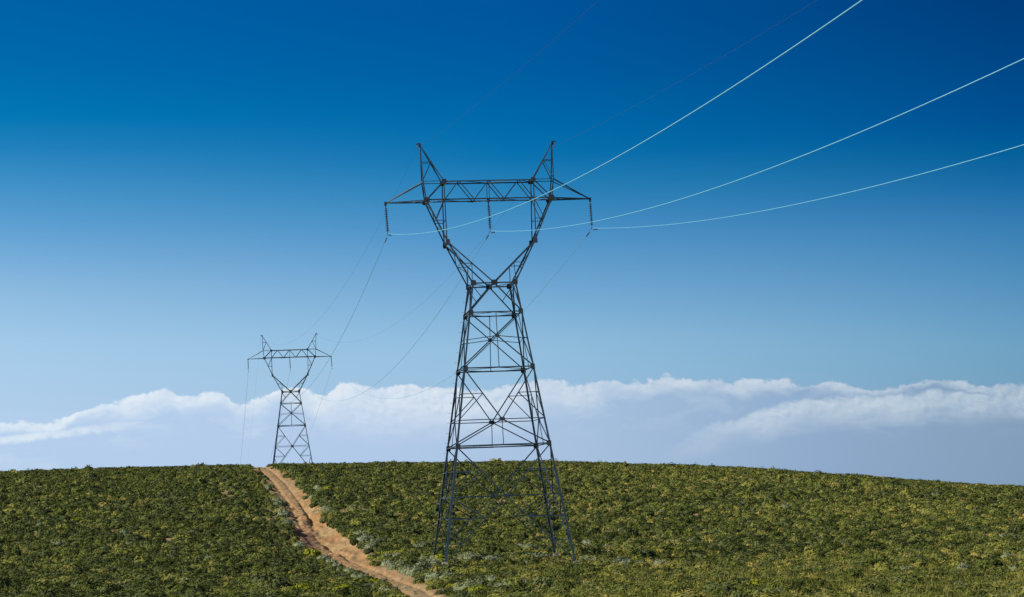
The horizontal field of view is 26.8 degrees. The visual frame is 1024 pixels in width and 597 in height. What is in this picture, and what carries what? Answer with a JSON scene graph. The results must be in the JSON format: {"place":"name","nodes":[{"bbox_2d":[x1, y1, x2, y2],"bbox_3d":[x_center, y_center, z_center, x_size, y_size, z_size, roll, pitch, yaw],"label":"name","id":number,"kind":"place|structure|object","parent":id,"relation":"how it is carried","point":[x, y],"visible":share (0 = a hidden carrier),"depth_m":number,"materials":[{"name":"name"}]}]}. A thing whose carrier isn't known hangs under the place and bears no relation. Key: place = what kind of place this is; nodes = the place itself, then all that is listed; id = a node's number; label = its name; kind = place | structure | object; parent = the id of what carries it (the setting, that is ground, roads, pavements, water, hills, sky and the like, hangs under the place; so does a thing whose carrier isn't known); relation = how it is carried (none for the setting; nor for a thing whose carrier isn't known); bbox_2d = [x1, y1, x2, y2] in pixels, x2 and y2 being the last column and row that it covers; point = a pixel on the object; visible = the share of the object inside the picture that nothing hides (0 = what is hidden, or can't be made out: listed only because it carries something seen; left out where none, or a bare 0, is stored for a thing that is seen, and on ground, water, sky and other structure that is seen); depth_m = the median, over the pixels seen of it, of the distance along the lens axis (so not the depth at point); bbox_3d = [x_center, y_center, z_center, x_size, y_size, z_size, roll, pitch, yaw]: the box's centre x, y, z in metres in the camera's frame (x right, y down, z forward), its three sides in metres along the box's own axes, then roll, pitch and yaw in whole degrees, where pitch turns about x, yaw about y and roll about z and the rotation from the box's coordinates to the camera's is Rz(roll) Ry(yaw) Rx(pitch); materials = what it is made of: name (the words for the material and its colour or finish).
{"place":"outdoors","nodes":[
{"label":"outdoors","id":0,"kind":"place"},
{"bbox_2d":[249,466,447,596],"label":"dirt track","id":1,"kind":"structure","parent":0,"point":[318,535],"depth_m":206.69,"materials":[{"name":"brown soil"}]},
{"bbox_2d":[0,458,1023,596],"bbox_3d":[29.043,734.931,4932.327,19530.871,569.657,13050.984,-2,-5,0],"label":"ground","id":2,"kind":"structure","parent":0,"point":[311,525],"depth_m":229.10,"materials":[{"name":"green plant"}]},
{"bbox_2d":[0,555,22,563],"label":"shrub","id":3,"kind":"object","parent":2,"relation":"on","point":[8,559],"visible":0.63,"depth_m":175.31,"materials":[{"name":"green plant"}]},
{"bbox_2d":[2,577,22,584],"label":"shrub","id":4,"kind":"object","parent":2,"relation":"on","point":[14,581],"visible":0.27,"depth_m":140.38,"materials":[{"name":"green plant"}]},
{"bbox_2d":[23,581,55,592],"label":"shrub","id":5,"kind":"object","parent":2,"relation":"on","point":[36,586],"visible":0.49,"depth_m":130.14,"materials":[{"name":"green plant"}]},
{"bbox_2d":[34,576,54,583],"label":"shrub","id":6,"kind":"object","parent":2,"relation":"on","point":[46,579],"visible":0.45,"depth_m":141.24,"materials":[{"name":"green plant"}]},
{"bbox_2d":[35,587,58,596],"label":"shrub","id":7,"kind":"object","parent":2,"relation":"on","point":[45,591],"visible":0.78,"depth_m":126.66,"materials":[{"name":"green plant"}]},
{"bbox_2d":[52,576,75,584],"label":"shrub","id":8,"kind":"object","parent":2,"relation":"on","point":[55,580],"visible":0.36,"depth_m":140.95,"materials":[{"name":"green plant"}]},
{"bbox_2d":[53,587,74,594],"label":"shrub","id":9,"kind":"object","parent":2,"relation":"on","point":[68,591],"visible":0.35,"depth_m":130.74,"materials":[{"name":"green plant"}]},
{"bbox_2d":[58,547,79,552],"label":"shrub","id":10,"kind":"object","parent":2,"relation":"on","point":[64,549],"visible":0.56,"depth_m":185.12,"materials":[{"name":"green plant"}]},
{"bbox_2d":[64,559,84,566],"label":"shrub","id":11,"kind":"object","parent":2,"relation":"on","point":[72,563],"visible":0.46,"depth_m":168.47,"materials":[{"name":"green plant"}]},
{"bbox_2d":[71,577,98,586],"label":"shrub","id":12,"kind":"object","parent":2,"relation":"on","point":[84,581],"visible":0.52,"depth_m":138.28,"materials":[{"name":"green plant"}]},
{"bbox_2d":[86,557,112,562],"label":"shrub","id":13,"kind":"object","parent":2,"relation":"on","point":[100,559],"visible":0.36,"depth_m":173.16,"materials":[{"name":"green plant"}]},
{"bbox_2d":[98,582,118,594],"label":"shrub","id":14,"kind":"object","parent":2,"relation":"on","point":[109,587],"visible":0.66,"depth_m":130.87,"materials":[{"name":"green plant"}]},
{"bbox_2d":[116,575,142,584],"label":"shrub","id":15,"kind":"object","parent":2,"relation":"on","point":[126,580],"visible":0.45,"depth_m":140.50,"materials":[{"name":"green plant"}]},
{"bbox_2d":[127,581,153,588],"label":"shrub","id":16,"kind":"object","parent":2,"relation":"on","point":[143,585],"visible":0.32,"depth_m":134.95,"materials":[{"name":"green plant"}]},
{"bbox_2d":[132,571,161,580],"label":"shrub","id":17,"kind":"object","parent":2,"relation":"on","point":[142,576],"visible":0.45,"depth_m":147.06,"materials":[{"name":"green plant"}]},
{"bbox_2d":[173,574,200,580],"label":"shrub","id":18,"kind":"object","parent":2,"relation":"on","point":[186,577],"visible":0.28,"depth_m":146.43,"materials":[{"name":"green plant"}]},
{"bbox_2d":[164,580,212,594],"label":"shrub","id":19,"kind":"object","parent":2,"relation":"on","point":[183,586],"visible":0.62,"depth_m":127.70,"materials":[{"name":"green plant"}]},
{"bbox_2d":[201,547,223,553],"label":"shrub","id":20,"kind":"object","parent":2,"relation":"on","point":[209,550],"visible":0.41,"depth_m":179.05,"materials":[{"name":"green plant"}]},
{"bbox_2d":[202,575,222,582],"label":"shrub","id":21,"kind":"object","parent":2,"relation":"on","point":[212,578],"visible":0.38,"depth_m":143.76,"materials":[{"name":"green plant"}]},
{"bbox_2d":[221,568,241,574],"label":"shrub","id":22,"kind":"object","parent":2,"relation":"on","point":[233,572],"visible":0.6,"depth_m":157.49,"materials":[{"name":"green plant"}]},
{"bbox_2d":[230,548,249,555],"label":"shrub","id":23,"kind":"object","parent":2,"relation":"on","point":[240,552],"visible":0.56,"depth_m":176.74,"materials":[{"name":"green plant"}]},
{"bbox_2d":[245,538,265,544],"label":"shrub","id":24,"kind":"object","parent":2,"relation":"on","point":[259,541],"visible":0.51,"depth_m":192.91,"materials":[{"name":"green plant"}]},
{"bbox_2d":[245,572,275,583],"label":"shrub","id":25,"kind":"object","parent":2,"relation":"on","point":[258,577],"visible":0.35,"depth_m":139.87,"materials":[{"name":"green plant"}]},
{"bbox_2d":[251,551,269,558],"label":"shrub","id":26,"kind":"object","parent":2,"relation":"on","point":[260,553],"visible":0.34,"depth_m":172.31,"materials":[{"name":"green plant"}]},
{"bbox_2d":[257,576,295,588],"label":"shrub","id":27,"kind":"object","parent":2,"relation":"on","point":[278,582],"visible":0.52,"depth_m":129.08,"materials":[{"name":"green plant"}]},
{"bbox_2d":[273,498,285,506],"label":"silver bush","id":28,"kind":"object","parent":2,"relation":"on","point":[278,503],"visible":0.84,"depth_m":244.44,"materials":[{"name":"green plant"}]},
{"bbox_2d":[248,333,331,463],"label":"transmission tower","id":29,"kind":"structure","parent":2,"relation":"on","point":[289,391],"depth_m":426.04,"materials":[{"name":"metal"}]},
{"bbox_2d":[288,582,313,589],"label":"yellow green bush","id":30,"kind":"object","parent":2,"relation":"on","point":[304,585],"visible":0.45,"depth_m":127.00,"materials":[{"name":"green plant"}]},
{"bbox_2d":[298,562,318,569],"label":"shrub","id":31,"kind":"object","parent":2,"relation":"on","point":[304,566],"visible":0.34,"depth_m":159.52,"materials":[{"name":"green plant"}]},
{"bbox_2d":[303,548,321,557],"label":"yellow green bush","id":32,"kind":"object","parent":2,"relation":"on","point":[312,552],"visible":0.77,"depth_m":177.28,"materials":[{"name":"green plant"}]},
{"bbox_2d":[333,582,352,590],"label":"yellow green bush","id":33,"kind":"object","parent":2,"relation":"on","point":[342,586],"visible":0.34,"depth_m":128.42,"materials":[{"name":"green plant"}]},
{"bbox_2d":[335,577,364,583],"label":"shrub","id":34,"kind":"object","parent":2,"relation":"on","point":[357,579],"visible":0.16,"depth_m":136.52,"materials":[{"name":"green plant"}]},
{"bbox_2d":[350,572,368,577],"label":"silver bush","id":35,"kind":"object","parent":2,"relation":"on","point":[359,575],"visible":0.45,"depth_m":146.82,"materials":[{"name":"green plant"}]},
{"bbox_2d":[386,559,406,569],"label":"silver bush","id":36,"kind":"object","parent":2,"relation":"on","point":[395,564],"visible":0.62,"depth_m":159.86,"materials":[{"name":"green plant"}]},
{"bbox_2d":[399,556,419,563],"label":"shrub","id":37,"kind":"object","parent":2,"relation":"on","point":[411,560],"visible":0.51,"depth_m":166.49,"materials":[{"name":"green plant"}]},
{"bbox_2d":[398,525,423,533],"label":"shrub","id":38,"kind":"object","parent":2,"relation":"on","point":[411,529],"visible":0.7,"depth_m":205.09,"materials":[{"name":"green plant"}]},
{"bbox_2d":[403,565,424,575],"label":"silver bush","id":39,"kind":"object","parent":2,"relation":"on","point":[408,572],"visible":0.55,"depth_m":151.90,"materials":[{"name":"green plant"}]},
{"bbox_2d":[423,570,441,581],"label":"silver bush","id":40,"kind":"object","parent":2,"relation":"on","point":[433,575],"visible":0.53,"depth_m":143.34,"materials":[{"name":"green plant"}]},
{"bbox_2d":[427,558,441,565],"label":"silver bush","id":41,"kind":"object","parent":2,"relation":"on","point":[435,561],"visible":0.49,"depth_m":165.63,"materials":[{"name":"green plant"}]},
{"bbox_2d":[431,554,450,562],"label":"yellow green bush","id":42,"kind":"object","parent":2,"relation":"on","point":[439,556],"visible":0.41,"depth_m":171.02,"materials":[{"name":"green plant"}]},
{"bbox_2d":[437,569,457,579],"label":"silver bush","id":43,"kind":"object","parent":2,"relation":"on","point":[447,573],"visible":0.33,"depth_m":142.95,"materials":[{"name":"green plant"}]},
{"bbox_2d":[441,574,462,581],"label":"shrub","id":44,"kind":"object","parent":2,"relation":"on","point":[445,578],"visible":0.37,"depth_m":140.58,"materials":[{"name":"green plant"}]},
{"bbox_2d":[449,565,468,572],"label":"shrub","id":45,"kind":"object","parent":2,"relation":"on","point":[457,569],"visible":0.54,"depth_m":151.50,"materials":[{"name":"green plant"}]},
{"bbox_2d":[449,578,483,591],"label":"silver bush","id":46,"kind":"object","parent":2,"relation":"on","point":[465,584],"visible":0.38,"depth_m":127.42,"materials":[{"name":"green plant"}]},
{"bbox_2d":[463,551,477,559],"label":"silver bush","id":47,"kind":"object","parent":2,"relation":"on","point":[469,555],"visible":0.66,"depth_m":171.33,"materials":[{"name":"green plant"}]},
{"bbox_2d":[461,583,487,592],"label":"yellow green bush","id":48,"kind":"object","parent":2,"relation":"on","point":[475,587],"visible":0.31,"depth_m":125.20,"materials":[{"name":"green plant"}]},
{"bbox_2d":[384,141,590,564],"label":"transmission tower","id":49,"kind":"structure","parent":2,"relation":"on","point":[549,199],"depth_m":170.74,"materials":[{"name":"metal"}]},
{"bbox_2d":[385,206,388,233],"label":"insulator string","id":50,"kind":"object","parent":49,"relation":"hanging from","point":[386,216],"visible":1,"depth_m":170.25,"materials":[{"name":"glass"}]},
{"bbox_2d":[240,0,862,460],"bbox_3d":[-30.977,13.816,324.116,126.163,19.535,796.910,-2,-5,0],"label":"power line","id":51,"kind":"object","parent":50,"relation":"hanging from","point":[614,158],"visible":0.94,"depth_m":81.40,"materials":[{"name":"metal"}]},
{"bbox_2d":[247,3,594,459],"bbox_3d":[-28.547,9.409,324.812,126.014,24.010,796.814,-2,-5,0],"label":"earth wire","id":52,"kind":"object","parent":49,"relation":"attached to","point":[437,134],"visible":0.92,"depth_m":147.60,"materials":[{"name":"grey metal"}]},
{"bbox_2d":[487,203,490,231],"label":"insulator string","id":53,"kind":"object","parent":49,"relation":"hanging from","point":[489,220],"visible":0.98,"depth_m":171.35,"materials":[{"name":"glass"}]},
{"bbox_2d":[269,58,1023,462],"bbox_3d":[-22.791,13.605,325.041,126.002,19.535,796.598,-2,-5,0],"label":"power line","id":54,"kind":"object","parent":53,"relation":"hanging from","point":[725,184],"visible":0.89,"depth_m":93.68,"materials":[{"name":"metal"}]},
{"bbox_2d":[293,0,816,426],"bbox_3d":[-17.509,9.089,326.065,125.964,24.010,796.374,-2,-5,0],"label":"earth wire","id":55,"kind":"object","parent":49,"relation":"attached to","point":[593,127],"visible":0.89,"depth_m":149.13,"materials":[{"name":"grey metal"}]},
{"bbox_2d":[589,202,592,227],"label":"insulator string","id":56,"kind":"object","parent":49,"relation":"hanging from","point":[591,215],"visible":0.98,"depth_m":172.45,"materials":[{"name":"glass"}]},
{"bbox_2d":[303,144,1023,449],"bbox_3d":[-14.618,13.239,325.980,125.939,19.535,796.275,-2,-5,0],"label":"power line","id":57,"kind":"object","parent":56,"relation":"hanging from","point":[725,217],"visible":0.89,"depth_m":125.81,"materials":[{"name":"metal"}]},
{"bbox_2d":[482,579,500,585],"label":"shrub","id":58,"kind":"object","parent":2,"relation":"on","point":[488,582],"visible":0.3,"depth_m":136.06,"materials":[{"name":"green plant"}]},
{"bbox_2d":[484,573,499,580],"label":"silver bush","id":59,"kind":"object","parent":2,"relation":"on","point":[491,578],"visible":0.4,"depth_m":140.15,"materials":[{"name":"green plant"}]},
{"bbox_2d":[496,585,516,591],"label":"shrub","id":60,"kind":"object","parent":2,"relation":"on","point":[505,588],"visible":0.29,"depth_m":127.97,"materials":[{"name":"green plant"}]},
{"bbox_2d":[505,576,525,587],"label":"shrub","id":61,"kind":"object","parent":2,"relation":"on","point":[517,581],"visible":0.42,"depth_m":130.22,"materials":[{"name":"green plant"}]},
{"bbox_2d":[517,518,543,527],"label":"shrub","id":62,"kind":"object","parent":2,"relation":"on","point":[528,523],"visible":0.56,"depth_m":209.81,"materials":[{"name":"green plant"}]},
{"bbox_2d":[521,570,547,576],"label":"shrub","id":63,"kind":"object","parent":2,"relation":"on","point":[532,574],"visible":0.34,"depth_m":143.43,"materials":[{"name":"green plant"}]},
{"bbox_2d":[527,575,552,587],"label":"shrub","id":64,"kind":"object","parent":2,"relation":"on","point":[542,581],"visible":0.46,"depth_m":132.81,"materials":[{"name":"green plant"}]},
{"bbox_2d":[558,570,580,575],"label":"shrub","id":65,"kind":"object","parent":2,"relation":"on","point":[576,572],"visible":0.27,"depth_m":145.30,"materials":[{"name":"green plant"}]},
{"bbox_2d":[564,561,584,566],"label":"shrub","id":66,"kind":"object","parent":2,"relation":"on","point":[574,564],"visible":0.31,"depth_m":157.26,"materials":[{"name":"green plant"}]},
{"bbox_2d":[573,564,597,571],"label":"shrub","id":67,"kind":"object","parent":2,"relation":"on","point":[588,565],"visible":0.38,"depth_m":153.27,"materials":[{"name":"green plant"}]},
{"bbox_2d":[584,546,603,554],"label":"shrub","id":68,"kind":"object","parent":2,"relation":"on","point":[594,550],"visible":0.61,"depth_m":177.56,"materials":[{"name":"green plant"}]},
{"bbox_2d":[591,557,611,564],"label":"shrub","id":69,"kind":"object","parent":2,"relation":"on","point":[605,561],"visible":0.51,"depth_m":164.64,"materials":[{"name":"green plant"}]},
{"bbox_2d":[595,552,617,559],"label":"shrub","id":70,"kind":"object","parent":2,"relation":"on","point":[604,556],"visible":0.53,"depth_m":170.93,"materials":[{"name":"green plant"}]},
{"bbox_2d":[599,571,628,577],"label":"shrub","id":71,"kind":"object","parent":2,"relation":"on","point":[611,574],"visible":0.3,"depth_m":141.16,"materials":[{"name":"green plant"}]},
{"bbox_2d":[603,563,625,570],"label":"shrub","id":72,"kind":"object","parent":2,"relation":"on","point":[618,566],"visible":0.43,"depth_m":155.17,"materials":[{"name":"green plant"}]},
{"bbox_2d":[615,582,638,589],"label":"shrub","id":73,"kind":"object","parent":2,"relation":"on","point":[625,585],"visible":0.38,"depth_m":127.78,"materials":[{"name":"green plant"}]},
{"bbox_2d":[627,546,657,559],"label":"shrub","id":74,"kind":"object","parent":2,"relation":"on","point":[645,552],"visible":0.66,"depth_m":172.49,"materials":[{"name":"green plant"}]},
{"bbox_2d":[651,543,671,550],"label":"shrub","id":75,"kind":"object","parent":2,"relation":"on","point":[663,546],"visible":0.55,"depth_m":181.11,"materials":[{"name":"green plant"}]},
{"bbox_2d":[652,567,673,571],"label":"shrub","id":76,"kind":"object","parent":2,"relation":"on","point":[669,569],"visible":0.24,"depth_m":151.42,"materials":[{"name":"green plant"}]},
{"bbox_2d":[671,547,690,554],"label":"shrub","id":77,"kind":"object","parent":2,"relation":"on","point":[681,550],"visible":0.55,"depth_m":177.19,"materials":[{"name":"green plant"}]},
{"bbox_2d":[715,536,736,544],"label":"shrub","id":78,"kind":"object","parent":2,"relation":"on","point":[720,540],"visible":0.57,"depth_m":190.85,"materials":[{"name":"green plant"}]},
{"bbox_2d":[737,549,757,555],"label":"shrub","id":79,"kind":"object","parent":2,"relation":"on","point":[749,552],"visible":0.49,"depth_m":174.12,"materials":[{"name":"green plant"}]},
{"bbox_2d":[741,479,763,486],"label":"shrub","id":80,"kind":"object","parent":2,"relation":"on","point":[754,482],"visible":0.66,"depth_m":277.20,"materials":[{"name":"green plant"}]},
{"bbox_2d":[746,579,766,584],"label":"yellow green bush","id":81,"kind":"object","parent":2,"relation":"on","point":[755,581],"visible":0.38,"depth_m":129.69,"materials":[{"name":"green plant"}]},
{"bbox_2d":[753,561,773,567],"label":"shrub","id":82,"kind":"object","parent":2,"relation":"on","point":[762,564],"visible":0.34,"depth_m":159.77,"materials":[{"name":"green plant"}]},
{"bbox_2d":[792,565,815,571],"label":"shrub","id":83,"kind":"object","parent":2,"relation":"on","point":[808,569],"visible":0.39,"depth_m":149.85,"materials":[{"name":"green plant"}]},
{"bbox_2d":[801,547,824,556],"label":"shrub","id":84,"kind":"object","parent":2,"relation":"on","point":[813,551],"visible":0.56,"depth_m":172.20,"materials":[{"name":"green plant"}]},
{"bbox_2d":[799,577,827,586],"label":"shrub","id":85,"kind":"object","parent":2,"relation":"on","point":[817,582],"visible":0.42,"depth_m":128.97,"materials":[{"name":"green plant"}]},
{"bbox_2d":[836,546,860,552],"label":"shrub","id":86,"kind":"object","parent":2,"relation":"on","point":[848,549],"visible":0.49,"depth_m":176.19,"materials":[{"name":"green plant"}]},
{"bbox_2d":[835,569,864,578],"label":"shrub","id":87,"kind":"object","parent":2,"relation":"on","point":[853,573],"visible":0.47,"depth_m":141.10,"materials":[{"name":"green plant"}]},
{"bbox_2d":[871,575,901,583],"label":"shrub","id":88,"kind":"object","parent":2,"relation":"on","point":[894,578],"visible":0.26,"depth_m":133.71,"materials":[{"name":"green plant"}]},
{"bbox_2d":[884,538,907,546],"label":"shrub","id":89,"kind":"object","parent":2,"relation":"on","point":[892,541],"visible":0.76,"depth_m":182.80,"materials":[{"name":"green plant"}]},
{"bbox_2d":[896,577,925,585],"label":"shrub","id":90,"kind":"object","parent":2,"relation":"on","point":[909,581],"visible":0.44,"depth_m":130.84,"materials":[{"name":"green plant"}]},
{"bbox_2d":[899,571,924,580],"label":"shrub","id":91,"kind":"object","parent":2,"relation":"on","point":[909,576],"visible":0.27,"depth_m":137.60,"materials":[{"name":"green plant"}]},
{"bbox_2d":[907,556,929,565],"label":"shrub","id":92,"kind":"object","parent":2,"relation":"on","point":[919,559],"visible":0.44,"depth_m":162.17,"materials":[{"name":"green plant"}]},
{"bbox_2d":[946,558,973,567],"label":"shrub","id":93,"kind":"object","parent":2,"relation":"on","point":[966,561],"visible":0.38,"depth_m":159.03,"materials":[{"name":"green plant"}]},
{"bbox_2d":[955,562,971,568],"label":"silver bush","id":94,"kind":"object","parent":2,"relation":"on","point":[965,566],"visible":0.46,"depth_m":154.72,"materials":[{"name":"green plant"}]},
{"bbox_2d":[974,555,1006,568],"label":"shrub","id":95,"kind":"object","parent":2,"relation":"on","point":[992,561],"visible":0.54,"depth_m":154.59,"materials":[{"name":"green plant"}]},
{"bbox_2d":[987,542,1005,547],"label":"shrub","id":96,"kind":"object","parent":2,"relation":"on","point":[998,544],"visible":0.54,"depth_m":178.65,"materials":[{"name":"green plant"}]},
{"bbox_2d":[1001,501,1023,507],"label":"shrub","id":97,"kind":"object","parent":2,"relation":"on","point":[1014,504],"visible":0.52,"depth_m":250.24,"materials":[{"name":"green plant"}]},
{"bbox_2d":[0,0,1023,485],"label":"sky","id":98,"kind":"structure","parent":0,"point":[184,183],"materials":[{"name":"blue"}]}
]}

